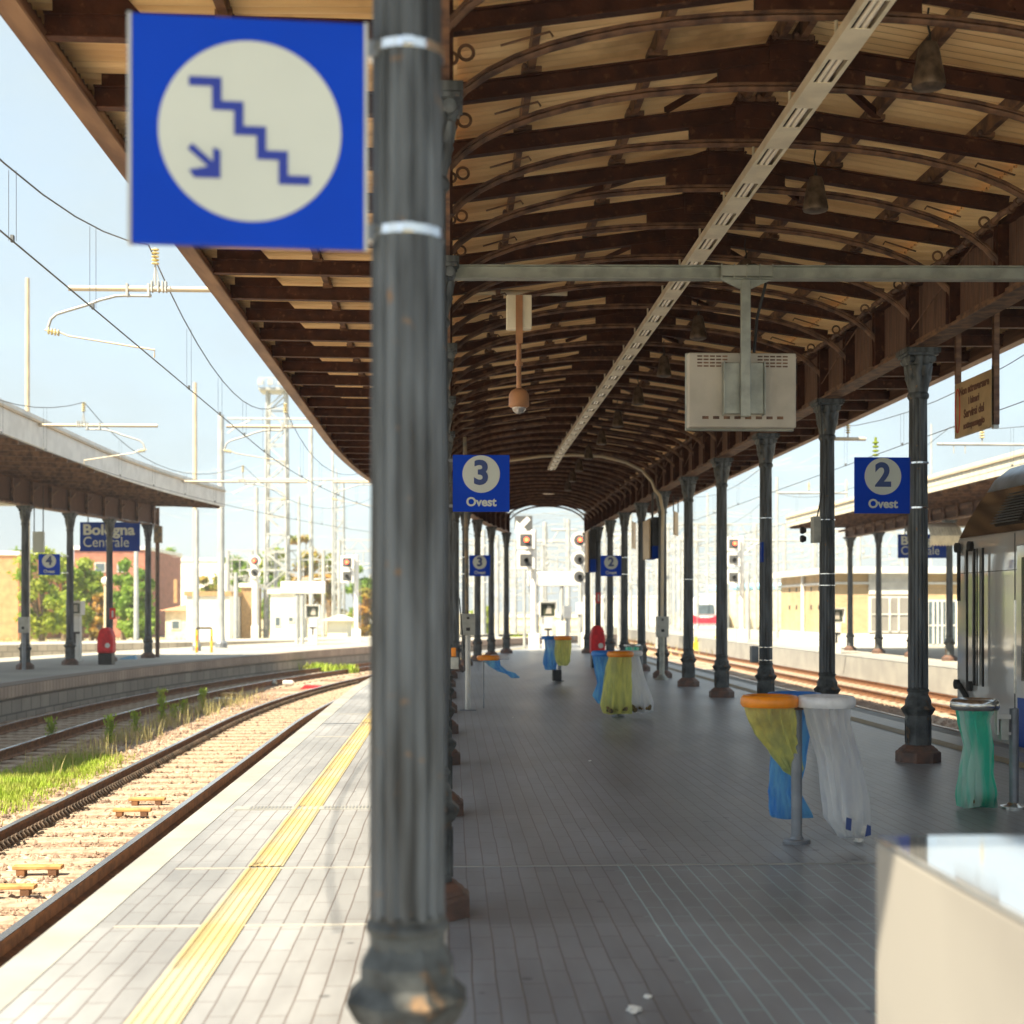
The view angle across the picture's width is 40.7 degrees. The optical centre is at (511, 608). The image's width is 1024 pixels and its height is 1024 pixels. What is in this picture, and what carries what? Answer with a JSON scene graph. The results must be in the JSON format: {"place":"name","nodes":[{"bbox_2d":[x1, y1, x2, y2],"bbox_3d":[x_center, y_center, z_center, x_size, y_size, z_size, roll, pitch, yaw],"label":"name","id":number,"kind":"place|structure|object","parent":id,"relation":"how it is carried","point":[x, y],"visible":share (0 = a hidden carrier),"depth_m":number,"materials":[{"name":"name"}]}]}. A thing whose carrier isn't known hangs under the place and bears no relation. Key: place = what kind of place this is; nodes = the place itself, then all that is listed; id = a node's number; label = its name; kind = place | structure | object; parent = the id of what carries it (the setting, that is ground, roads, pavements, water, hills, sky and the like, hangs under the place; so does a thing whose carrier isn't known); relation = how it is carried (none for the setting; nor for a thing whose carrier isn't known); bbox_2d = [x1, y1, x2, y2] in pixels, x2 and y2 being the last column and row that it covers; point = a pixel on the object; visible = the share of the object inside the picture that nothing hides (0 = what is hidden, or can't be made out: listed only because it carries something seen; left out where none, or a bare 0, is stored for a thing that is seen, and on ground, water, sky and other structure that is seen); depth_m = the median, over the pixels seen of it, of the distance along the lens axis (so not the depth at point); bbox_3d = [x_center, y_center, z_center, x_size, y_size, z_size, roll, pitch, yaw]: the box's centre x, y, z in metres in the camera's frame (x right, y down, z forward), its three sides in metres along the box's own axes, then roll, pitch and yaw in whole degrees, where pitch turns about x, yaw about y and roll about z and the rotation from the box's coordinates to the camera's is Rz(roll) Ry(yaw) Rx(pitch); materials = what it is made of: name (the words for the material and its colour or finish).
{"place":"outdoors","nodes":[
{"label":"outdoors","id":0,"kind":"place"},
{"bbox_2d":[2,612,681,641],"bbox_3d":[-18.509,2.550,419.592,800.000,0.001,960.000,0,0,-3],"label":"ground","id":1,"kind":"structure","parent":0,"point":[573,629],"depth_m":175.84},
{"bbox_2d":[25,278,29,642],"bbox_3d":[-16.829,-4.485,48.000,0.313,13.971,0.313,0,0,-3],"label":"mast","id":2,"kind":"object","parent":1,"relation":"on","point":[27,341],"visible":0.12,"depth_m":47.95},
{"bbox_2d":[0,551,65,639],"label":"building","id":3,"kind":"structure","parent":1,"relation":"on","point":[10,608],"depth_m":110.14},
{"bbox_2d":[6,546,65,644],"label":"tree","id":4,"kind":"object","parent":1,"relation":"on","point":[43,621],"visible":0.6,"depth_m":87.65,"materials":[{"name":"green plant"}]},
{"bbox_2d":[57,557,102,640],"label":"tree","id":5,"kind":"object","parent":1,"relation":"on","point":[83,585],"visible":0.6,"depth_m":91.83,"materials":[{"name":"green plant"}]},
{"bbox_2d":[103,556,133,639],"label":"tree","id":6,"kind":"object","parent":1,"relation":"on","point":[124,564],"visible":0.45,"depth_m":89.70,"materials":[{"name":"green plant"}]},
{"bbox_2d":[73,546,182,636],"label":"building","id":7,"kind":"structure","parent":1,"relation":"on","point":[170,568],"depth_m":124.18,"materials":[{"name":"orange paint"}]},
{"bbox_2d":[116,574,154,639],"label":"tree","id":8,"kind":"object","parent":1,"relation":"on","point":[126,603],"visible":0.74,"depth_m":87.52,"materials":[{"name":"green plant"}]},
{"bbox_2d":[0,640,329,657],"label":"platform wall","id":9,"kind":"structure","parent":1,"relation":"on","point":[7,651],"depth_m":62.61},
{"bbox_2d":[160,605,186,639],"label":"building","id":10,"kind":"structure","parent":1,"relation":"on","point":[175,622],"depth_m":100.03,"materials":[{"name":"paint"}]},
{"bbox_2d":[0,673,369,933],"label":"ballast","id":11,"kind":"structure","parent":1,"relation":"on","point":[293,689],"depth_m":20.16,"materials":[{"name":"gravel"}]},
{"bbox_2d":[0,750,144,824],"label":"grass","id":12,"kind":"structure","parent":11,"relation":"on","point":[15,786],"depth_m":18.55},
{"bbox_2d":[0,686,267,777],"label":"dry grass","id":13,"kind":"structure","parent":11,"relation":"on","point":[196,711],"depth_m":24.94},
{"bbox_2d":[0,662,369,771],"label":"railway track","id":14,"kind":"structure","parent":11,"relation":"on","point":[40,741],"depth_m":29.75,"materials":[{"name":"metal"}]},
{"bbox_2d":[0,648,619,967],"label":"railway track","id":15,"kind":"structure","parent":11,"relation":"on","point":[20,934],"depth_m":15.61,"materials":[{"name":"metal"}]},
{"bbox_2d":[0,692,958,956],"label":"ballast stones","id":16,"kind":"object","parent":11,"relation":"on","point":[204,760],"visible":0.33,"depth_m":19.52,"materials":[{"name":"gravel"}]},
{"bbox_2d":[193,382,196,642],"bbox_3d":[-14.222,-3.816,62.000,0.364,12.631,0.364,0,0,-3],"label":"mast","id":17,"kind":"object","parent":1,"relation":"on","point":[194,432],"visible":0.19,"depth_m":61.92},
{"bbox_2d":[184,591,241,638],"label":"building","id":18,"kind":"structure","parent":1,"relation":"on","point":[207,608],"depth_m":95.07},
{"bbox_2d":[181,558,249,605],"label":"building","id":19,"kind":"structure","parent":1,"relation":"on","point":[208,566],"depth_m":150.25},
{"bbox_2d":[239,583,262,638],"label":"building","id":20,"kind":"structure","parent":1,"relation":"on","point":[246,608],"depth_m":100.02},
{"bbox_2d":[249,555,260,637],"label":"railway signal","id":21,"kind":"object","parent":1,"relation":"on","point":[255,571],"visible":0.83,"depth_m":80.11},
{"bbox_2d":[257,377,289,637],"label":"lattice tower","id":22,"kind":"structure","parent":1,"relation":"on","point":[269,391],"depth_m":104.24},
{"bbox_2d":[225,550,336,636],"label":"gantry","id":23,"kind":"object","parent":1,"relation":"on","point":[277,565],"visible":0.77,"depth_m":104.95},
{"bbox_2d":[268,589,308,637],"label":"building","id":24,"kind":"structure","parent":1,"relation":"on","point":[282,615],"depth_m":92.04,"materials":[{"name":"white paint"}]},
{"bbox_2d":[0,634,577,682],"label":"platform","id":25,"kind":"structure","parent":1,"relation":"on","point":[47,665],"depth_m":46.02,"materials":[{"name":"concrete"}]},
{"bbox_2d":[97,627,115,664],"bbox_3d":[-11.591,1.073,39.496,0.452,1.054,0.448,0,0,-3],"label":"red hood","id":26,"kind":"object","parent":25,"relation":"on","point":[106,644],"visible":1,"depth_m":39.29,"materials":[{"name":"fabric"}]},
{"bbox_2d":[0,399,225,669],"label":"side canopy","id":27,"kind":"object","parent":25,"relation":"on","point":[27,472],"visible":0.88,"depth_m":37.00,"materials":[{"name":"metal"}]},
{"bbox_2d":[38,402,157,464],"bbox_3d":[-10.314,-4.685,28.473,5.962,3.431,0.260,0,0,-3],"label":"catenary arm","id":28,"kind":"object","parent":27,"relation":"attached to","point":[87,425],"visible":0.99,"depth_m":28.54},
{"bbox_2d":[80,517,139,550],"bbox_3d":[-12.695,-2.578,43.638,1.871,1.544,0.066,0,0,-3],"label":"station sign","id":29,"kind":"object","parent":27,"relation":"attached to","point":[126,536],"visible":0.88,"depth_m":43.61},
{"bbox_2d":[154,508,162,656],"bbox_3d":[-11.600,-0.850,45.301,0.250,4.900,0.200,0,0,-3],"label":"downpipe","id":30,"kind":"object","parent":27,"relation":"attached to","point":[158,534],"visible":0.96,"depth_m":45.25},
{"bbox_2d":[182,465,307,508],"bbox_3d":[-8.059,-3.617,41.185,3.900,1.296,0.090,0,0,-3],"label":"catenary arm","id":31,"kind":"object","parent":27,"relation":"attached to","point":[219,481],"visible":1,"depth_m":41.17},
{"bbox_2d":[0,400,474,545],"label":"overhead line","id":32,"kind":"object","parent":31,"relation":"hanging from","point":[43,449],"visible":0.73,"depth_m":32.97,"materials":[{"name":"metal"}]},
{"bbox_2d":[192,510,200,650],"bbox_3d":[-11.868,-1.055,52.000,0.339,5.310,0.339,0,0,-3],"label":"mast","id":33,"kind":"object","parent":25,"relation":"on","point":[196,568],"visible":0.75,"depth_m":51.92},
{"bbox_2d":[215,415,226,647],"bbox_3d":[-11.793,-3.120,56.000,0.511,9.440,0.511,0,0,-3],"label":"mast","id":34,"kind":"object","parent":25,"relation":"on","point":[220,642],"visible":0.9,"depth_m":55.88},
{"bbox_2d":[281,581,325,643],"bbox_3d":[-9.372,0.194,62.044,1.996,2.813,0.300,0,0,-3],"label":"white board","id":35,"kind":"object","parent":25,"relation":"on","point":[297,588],"visible":0.94,"depth_m":61.93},
{"bbox_2d":[0,634,616,698],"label":"platform edge","id":36,"kind":"object","parent":25,"relation":"on","point":[23,687],"visible":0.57,"depth_m":38.46,"materials":[{"name":"concrete"}]},
{"bbox_2d":[341,555,360,641],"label":"railway signal","id":37,"kind":"object","parent":25,"relation":"on","point":[350,564],"visible":0.88,"depth_m":66.21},
{"bbox_2d":[0,633,577,644],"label":"platform","id":38,"kind":"structure","parent":1,"relation":"on","point":[183,640],"depth_m":69.00,"materials":[{"name":"concrete"}]},
{"bbox_2d":[233,428,365,604],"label":"mast","id":39,"kind":"object","parent":1,"relation":"on","point":[311,479],"visible":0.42,"depth_m":87.89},
{"bbox_2d":[290,534,320,634],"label":"tree","id":40,"kind":"object","parent":1,"relation":"on","point":[304,539],"visible":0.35,"depth_m":129.76,"materials":[{"name":"green plant"}]},
{"bbox_2d":[0,638,616,722],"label":"platform wall","id":41,"kind":"structure","parent":1,"relation":"on","point":[18,707],"depth_m":37.45,"materials":[{"name":"concrete"}]},
{"bbox_2d":[321,614,352,636],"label":"building","id":42,"kind":"structure","parent":1,"relation":"on","point":[339,625],"depth_m":85.03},
{"bbox_2d":[334,483,344,615],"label":"lattice tower","id":43,"kind":"structure","parent":1,"relation":"on","point":[335,552],"depth_m":99.67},
{"bbox_2d":[334,539,683,630],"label":"gantry","id":44,"kind":"object","parent":1,"relation":"on","point":[678,548],"visible":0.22,"depth_m":97.96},
{"bbox_2d":[0,643,1023,1023],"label":"platform","id":45,"kind":"structure","parent":1,"relation":"on","point":[568,771],"depth_m":8.19,"materials":[{"name":"tile"}]},
{"bbox_2d":[124,867,280,1023],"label":"tactile line","id":46,"kind":"object","parent":45,"relation":"on","point":[171,996],"visible":1,"depth_m":6.35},
{"bbox_2d":[0,645,527,1011],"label":"platform edge","id":47,"kind":"object","parent":45,"relation":"on","point":[23,970],"visible":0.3,"depth_m":8.05,"materials":[{"name":"stone"}]},
{"bbox_2d":[248,645,541,865],"bbox_3d":[-0.960,1.591,35.951,2.970,0.005,54.786,0,0,4],"label":"tactile line","id":48,"kind":"object","parent":45,"relation":"on","point":[279,846],"visible":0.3,"depth_m":11.14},
{"bbox_2d":[460,437,475,710],"bbox_3d":[-0.692,-0.551,21.720,0.260,4.302,0.220,0,0,-3],"label":"box post","id":49,"kind":"object","parent":45,"relation":"on","point":[468,623],"visible":0.85,"depth_m":21.67,"materials":[{"name":"metal"}]},
{"bbox_2d":[113,736,875,927],"bbox_3d":[1.650,1.608,14.101,7.920,0.024,14.030,0,0,-3],"label":"paving joint","id":50,"kind":"object","parent":45,"relation":"on","point":[249,925],"visible":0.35,"depth_m":8.54,"materials":[{"name":"concrete"}]},
{"bbox_2d":[0,0,1023,1023],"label":"station canopy","id":51,"kind":"object","parent":45,"relation":"on","point":[588,132],"visible":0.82,"depth_m":11.90,"materials":[{"name":"paint"}]},
{"bbox_2d":[127,11,443,251],"bbox_3d":[-0.594,-1.248,3.700,0.827,0.597,0.216,0,0,-7],"label":"stairs sign","id":52,"kind":"object","parent":51,"relation":"attached to","point":[246,133],"visible":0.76,"depth_m":3.61,"materials":[{"name":"metal"}]},
{"bbox_2d":[45,248,566,357],"bbox_3d":[-2.424,-4.485,16.430,6.178,3.031,0.260,0,0,-3],"label":"catenary arm","id":53,"kind":"object","parent":51,"relation":"attached to","point":[148,288],"visible":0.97,"depth_m":16.32},
{"bbox_2d":[331,480,370,505],"bbox_3d":[-2.522,-4.685,41.429,5.778,3.431,0.260,0,0,-3],"label":"catenary arm","id":54,"kind":"object","parent":51,"relation":"attached to","point":[336,499],"visible":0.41,"depth_m":41.31},
{"bbox_2d":[0,158,541,545],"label":"overhead line","id":55,"kind":"object","parent":54,"relation":"hanging from","point":[11,238],"visible":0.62,"depth_m":14.87,"materials":[{"name":"metal"}]},
{"bbox_2d":[223,403,514,465],"bbox_3d":[-2.964,-4.685,28.797,6.078,3.431,0.260,0,0,-3],"label":"catenary arm","id":56,"kind":"object","parent":51,"relation":"attached to","point":[283,426],"visible":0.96,"depth_m":28.68},
{"bbox_2d":[448,455,509,511],"bbox_3d":[-0.445,-1.290,14.244,0.840,0.585,0.214,0,0,-3],"label":"platform sign","id":57,"kind":"object","parent":51,"relation":"attached to","point":[481,483],"visible":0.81,"depth_m":14.22,"materials":[{"name":"metal"}]},
{"bbox_2d":[506,295,531,413],"bbox_3d":[0.060,-2.220,12.100,0.220,1.037,0.180,0,0,-3],"label":"dome camera","id":58,"kind":"object","parent":51,"relation":"attached to","point":[519,314],"visible":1,"depth_m":12.05,"materials":[{"name":"beige metal"}]},
{"bbox_2d":[643,493,657,559],"bbox_3d":[3.266,-1.940,32.498,0.234,1.561,1.000,0,0,-3],"label":"display box","id":59,"kind":"object","parent":51,"relation":"attached to","point":[650,538],"visible":1,"depth_m":32.14,"materials":[{"name":"gold metal"}]},
{"bbox_2d":[548,0,895,469],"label":"cable tray","id":60,"kind":"object","parent":51,"relation":"hanging from","point":[853,32],"visible":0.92,"depth_m":10.68,"materials":[{"name":"white metal"}]},
{"bbox_2d":[454,264,1023,416],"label":"galvanised beam","id":61,"kind":"structure","parent":51,"relation":"attached to","point":[745,279],"depth_m":10.80,"materials":[{"name":"metal"}]},
{"bbox_2d":[685,263,795,431],"bbox_3d":[1.820,-2.078,10.937,0.872,1.326,0.225,0,0,-3],"label":"monitor","id":62,"kind":"object","parent":61,"relation":"hanging from","point":[712,391],"visible":0.96,"depth_m":10.91,"materials":[{"name":"metal"}]},
{"bbox_2d":[586,198,1023,511],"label":"cable bundle","id":63,"kind":"object","parent":51,"relation":"attached to","point":[994,221],"visible":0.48,"depth_m":14.61,"materials":[{"name":"metal"}]},
{"bbox_2d":[800,402,822,542],"bbox_3d":[3.852,-1.747,17.748,0.296,1.806,0.160,0,0,-3],"label":"security camera","id":64,"kind":"object","parent":51,"relation":"attached to","point":[815,529],"depth_m":17.71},
{"bbox_2d":[802,150,828,213],"bbox_3d":[2.517,-3.543,11.462,0.212,0.515,0.212,0,0,-3],"label":"pendant lamp","id":65,"kind":"object","parent":51,"relation":"hanging from","point":[815,200],"visible":1,"depth_m":11.40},
{"bbox_2d":[854,457,928,513],"bbox_3d":[3.965,-1.285,14.439,0.780,0.585,0.214,0,0,-3],"label":"platform sign","id":66,"kind":"object","parent":51,"relation":"attached to","point":[881,485],"visible":0.97,"depth_m":14.41,"materials":[{"name":"metal"}]},
{"bbox_2d":[911,8,945,92],"bbox_3d":[2.637,-3.543,8.745,0.212,0.515,0.212,0,0,-3],"label":"pendant lamp","id":67,"kind":"object","parent":51,"relation":"hanging from","point":[929,75],"visible":0.98,"depth_m":8.68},
{"bbox_2d":[955,312,999,438],"bbox_3d":[5.397,-2.720,16.078,0.060,1.400,1.250,0,0,-3],"label":"hanging notice","id":68,"kind":"object","parent":51,"relation":"hanging from","point":[977,403],"visible":0.99,"depth_m":15.91,"materials":[{"name":"wood"}]},
{"bbox_2d":[515,516,531,647],"bbox_3d":[0.465,-0.620,55.848,0.720,6.239,0.150,0,0,-3],"label":"arrow board","id":69,"kind":"object","parent":45,"relation":"on","point":[523,523],"visible":0.76,"depth_m":55.80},
{"bbox_2d":[517,530,539,648],"bbox_3d":[0.725,-0.326,55.159,1.016,5.652,0.666,0,0,-39],"label":"railway signal","id":70,"kind":"object","parent":45,"relation":"on","point":[527,541],"visible":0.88,"depth_m":55.02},
{"bbox_2d":[539,602,556,648],"bbox_3d":[1.404,0.665,54.105,0.663,1.869,0.490,0,0,-3],"label":"monitor totem","id":71,"kind":"object","parent":45,"relation":"on","point":[547,612],"visible":0.88,"depth_m":54.00,"materials":[{"name":"white paint"}]},
{"bbox_2d":[528,572,578,620],"bbox_3d":[1.733,0.482,58.047,2.134,4.035,0.300,0,0,-3],"label":"white board","id":72,"kind":"object","parent":45,"relation":"on","point":[561,579],"visible":0.59,"depth_m":57.91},
{"bbox_2d":[571,531,584,646],"bbox_3d":[2.938,-0.364,57.164,0.990,5.727,0.665,0,0,-41],"label":"railway signal","id":73,"kind":"object","parent":45,"relation":"on","point":[577,560],"visible":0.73,"depth_m":57.00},
{"bbox_2d":[510,453,668,679],"bbox_3d":[1.623,-0.958,31.280,3.861,5.117,0.484,0,0,7],"label":"box post","id":74,"kind":"object","parent":45,"relation":"on","point":[662,626],"visible":0.97,"depth_m":30.98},
{"bbox_2d":[591,650,642,716],"bbox_3d":[1.563,1.113,20.349,0.766,0.974,0.723,0,0,-3],"label":"recycling bin","id":75,"kind":"object","parent":45,"relation":"on","point":[621,653],"visible":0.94,"depth_m":20.31,"materials":[{"name":"orange plastic"}]},
{"bbox_2d":[600,657,631,714],"bbox_3d":[1.524,1.106,20.184,0.469,0.872,0.373,0,0,-3],"label":"yellow bag","id":76,"kind":"object","parent":75,"relation":"in","point":[616,697],"visible":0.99,"depth_m":20.05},
{"bbox_2d":[631,656,653,712],"bbox_3d":[1.848,1.111,20.521,0.511,0.882,0.315,0,0,-3],"label":"white bag","id":77,"kind":"object","parent":75,"relation":"hanging from","point":[642,700],"visible":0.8,"depth_m":20.41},
{"bbox_2d":[740,691,855,844],"bbox_3d":[1.924,1.093,9.476,0.761,1.014,0.744,0,0,-3],"label":"recycling bin","id":78,"kind":"object","parent":45,"relation":"on","point":[798,701],"visible":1,"depth_m":9.39,"materials":[{"name":"orange plastic"}]},
{"bbox_2d":[744,707,803,775],"bbox_3d":[1.793,0.898,9.371,0.444,0.527,0.374,0,0,-3],"label":"yellow bag","id":79,"kind":"object","parent":78,"relation":"hanging from","point":[774,730],"visible":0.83,"depth_m":9.34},
{"bbox_2d":[768,710,813,818],"bbox_3d":[1.977,1.048,9.648,0.323,0.827,0.324,0,0,44],"label":"blue bag","id":80,"kind":"object","parent":78,"relation":"hanging from","point":[779,790],"visible":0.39,"depth_m":9.58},
{"bbox_2d":[803,708,870,838],"bbox_3d":[2.176,1.089,9.302,0.445,0.907,0.331,0,0,-3],"label":"white bag","id":81,"kind":"object","parent":78,"relation":"hanging from","point":[845,800],"visible":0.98,"depth_m":9.20,"materials":[{"name":"plastic"}]},
{"bbox_2d":[576,643,1023,767],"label":"tactile line","id":82,"kind":"object","parent":45,"relation":"on","point":[948,744],"visible":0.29,"depth_m":18.35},
{"bbox_2d":[605,646,1023,752],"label":"platform edge","id":83,"kind":"object","parent":45,"relation":"on","point":[995,743],"visible":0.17,"depth_m":20.60,"materials":[{"name":"stone"}]},
{"bbox_2d":[874,835,1023,1023],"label":"counter","id":84,"kind":"object","parent":45,"relation":"on","point":[949,929],"visible":1,"depth_m":3.20,"materials":[{"name":"beige"}]},
{"bbox_2d":[950,697,1023,809],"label":"steel ring bin","id":85,"kind":"object","parent":45,"relation":"on","point":[984,704],"visible":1,"depth_m":11.02,"materials":[{"name":"silver metal"}]},
{"bbox_2d":[955,710,997,807],"bbox_3d":[3.708,1.201,11.054,0.319,0.782,0.293,0,0,30],"label":"green bag","id":86,"kind":"object","parent":85,"relation":"hanging from","point":[976,785],"visible":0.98,"depth_m":10.97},
{"bbox_2d":[459,545,657,648],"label":"gantry","id":87,"kind":"object","parent":1,"relation":"on","point":[543,568],"visible":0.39,"depth_m":77.94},
{"bbox_2d":[593,596,654,624],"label":"building","id":88,"kind":"structure","parent":1,"relation":"on","point":[651,609],"depth_m":200.23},
{"bbox_2d":[459,561,818,632],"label":"gantry","id":89,"kind":"object","parent":1,"relation":"on","point":[748,564],"visible":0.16,"depth_m":139.93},
{"bbox_2d":[152,454,866,601],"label":"wire web","id":90,"kind":"object","parent":89,"relation":"hanging from","point":[668,518],"visible":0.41,"depth_m":89.89},
{"bbox_2d":[606,523,786,629],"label":"gantry","id":91,"kind":"object","parent":1,"relation":"on","point":[754,536],"visible":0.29,"depth_m":111.88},
{"bbox_2d":[709,583,780,630],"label":"building","id":92,"kind":"structure","parent":1,"relation":"on","point":[732,609],"depth_m":125.04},
{"bbox_2d":[593,625,956,668],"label":"platform","id":93,"kind":"structure","parent":1,"relation":"on","point":[936,655],"depth_m":56.63,"materials":[{"name":"concrete"}]},
{"bbox_2d":[693,594,715,627],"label":"distant train","id":94,"kind":"object","parent":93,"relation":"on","point":[707,612],"visible":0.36,"depth_m":111.99,"materials":[{"name":"white paint"}]},
{"bbox_2d":[727,536,746,641],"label":"railway signal","id":95,"kind":"object","parent":93,"relation":"on","point":[735,576],"visible":0.77,"depth_m":66.02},
{"bbox_2d":[744,477,799,637],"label":"mast","id":96,"kind":"object","parent":93,"relation":"on","point":[776,611],"visible":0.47,"depth_m":74.93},
{"bbox_2d":[785,449,1023,660],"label":"side canopy","id":97,"kind":"object","parent":93,"relation":"on","point":[957,502],"visible":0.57,"depth_m":42.18,"materials":[{"name":"metal"}]},
{"bbox_2d":[928,522,961,545],"bbox_3d":[12.480,-2.154,40.005,0.968,0.720,0.607,0,0,-3],"label":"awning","id":98,"kind":"object","parent":97,"relation":"hanging from","point":[945,534],"visible":0.88,"depth_m":39.78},
{"bbox_2d":[602,627,956,695],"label":"platform wall","id":99,"kind":"structure","parent":1,"relation":"on","point":[940,679],"depth_m":46.71,"materials":[{"name":"concrete"}]},
{"bbox_2d":[614,642,957,728],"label":"ballast","id":100,"kind":"structure","parent":1,"relation":"on","point":[778,683],"depth_m":40.77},
{"bbox_2d":[605,645,959,731],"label":"railway track","id":101,"kind":"structure","parent":100,"relation":"on","point":[956,730],"depth_m":29.53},
{"bbox_2d":[953,464,1023,747],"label":"passenger train","id":102,"kind":"object","parent":101,"relation":"on","point":[989,548],"visible":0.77,"depth_m":17.18,"materials":[{"name":"metal"}]},
{"bbox_2d":[628,639,956,714],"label":"railway track","id":103,"kind":"structure","parent":100,"relation":"on","point":[884,693],"depth_m":41.89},
{"bbox_2d":[681,531,906,627],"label":"gantry","id":104,"kind":"object","parent":1,"relation":"on","point":[858,554],"visible":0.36,"depth_m":119.95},
{"bbox_2d":[0,16,1023,611],"label":"sky","id":105,"kind":"structure","parent":0,"point":[42,138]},
{"bbox_2d":[772,567,956,646],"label":"station building","id":106,"kind":"structure","parent":0,"point":[799,606],"depth_m":57.71,"materials":[{"name":"paint"}]},
{"bbox_2d":[868,596,907,632],"bbox_3d":[15.754,0.243,57.681,1.744,1.529,0.132,0,0,-3],"label":"window","id":107,"kind":"structure","parent":106,"relation":"in","point":[894,608],"depth_m":57.65,"materials":[{"name":"white paint"}]},
{"bbox_2d":[928,600,956,645],"bbox_3d":[17.968,0.607,57.779,1.325,1.947,0.132,0,0,-3],"label":"door","id":108,"kind":"structure","parent":106,"relation":"in","point":[936,608],"depth_m":57.74,"materials":[{"name":"white paint"}]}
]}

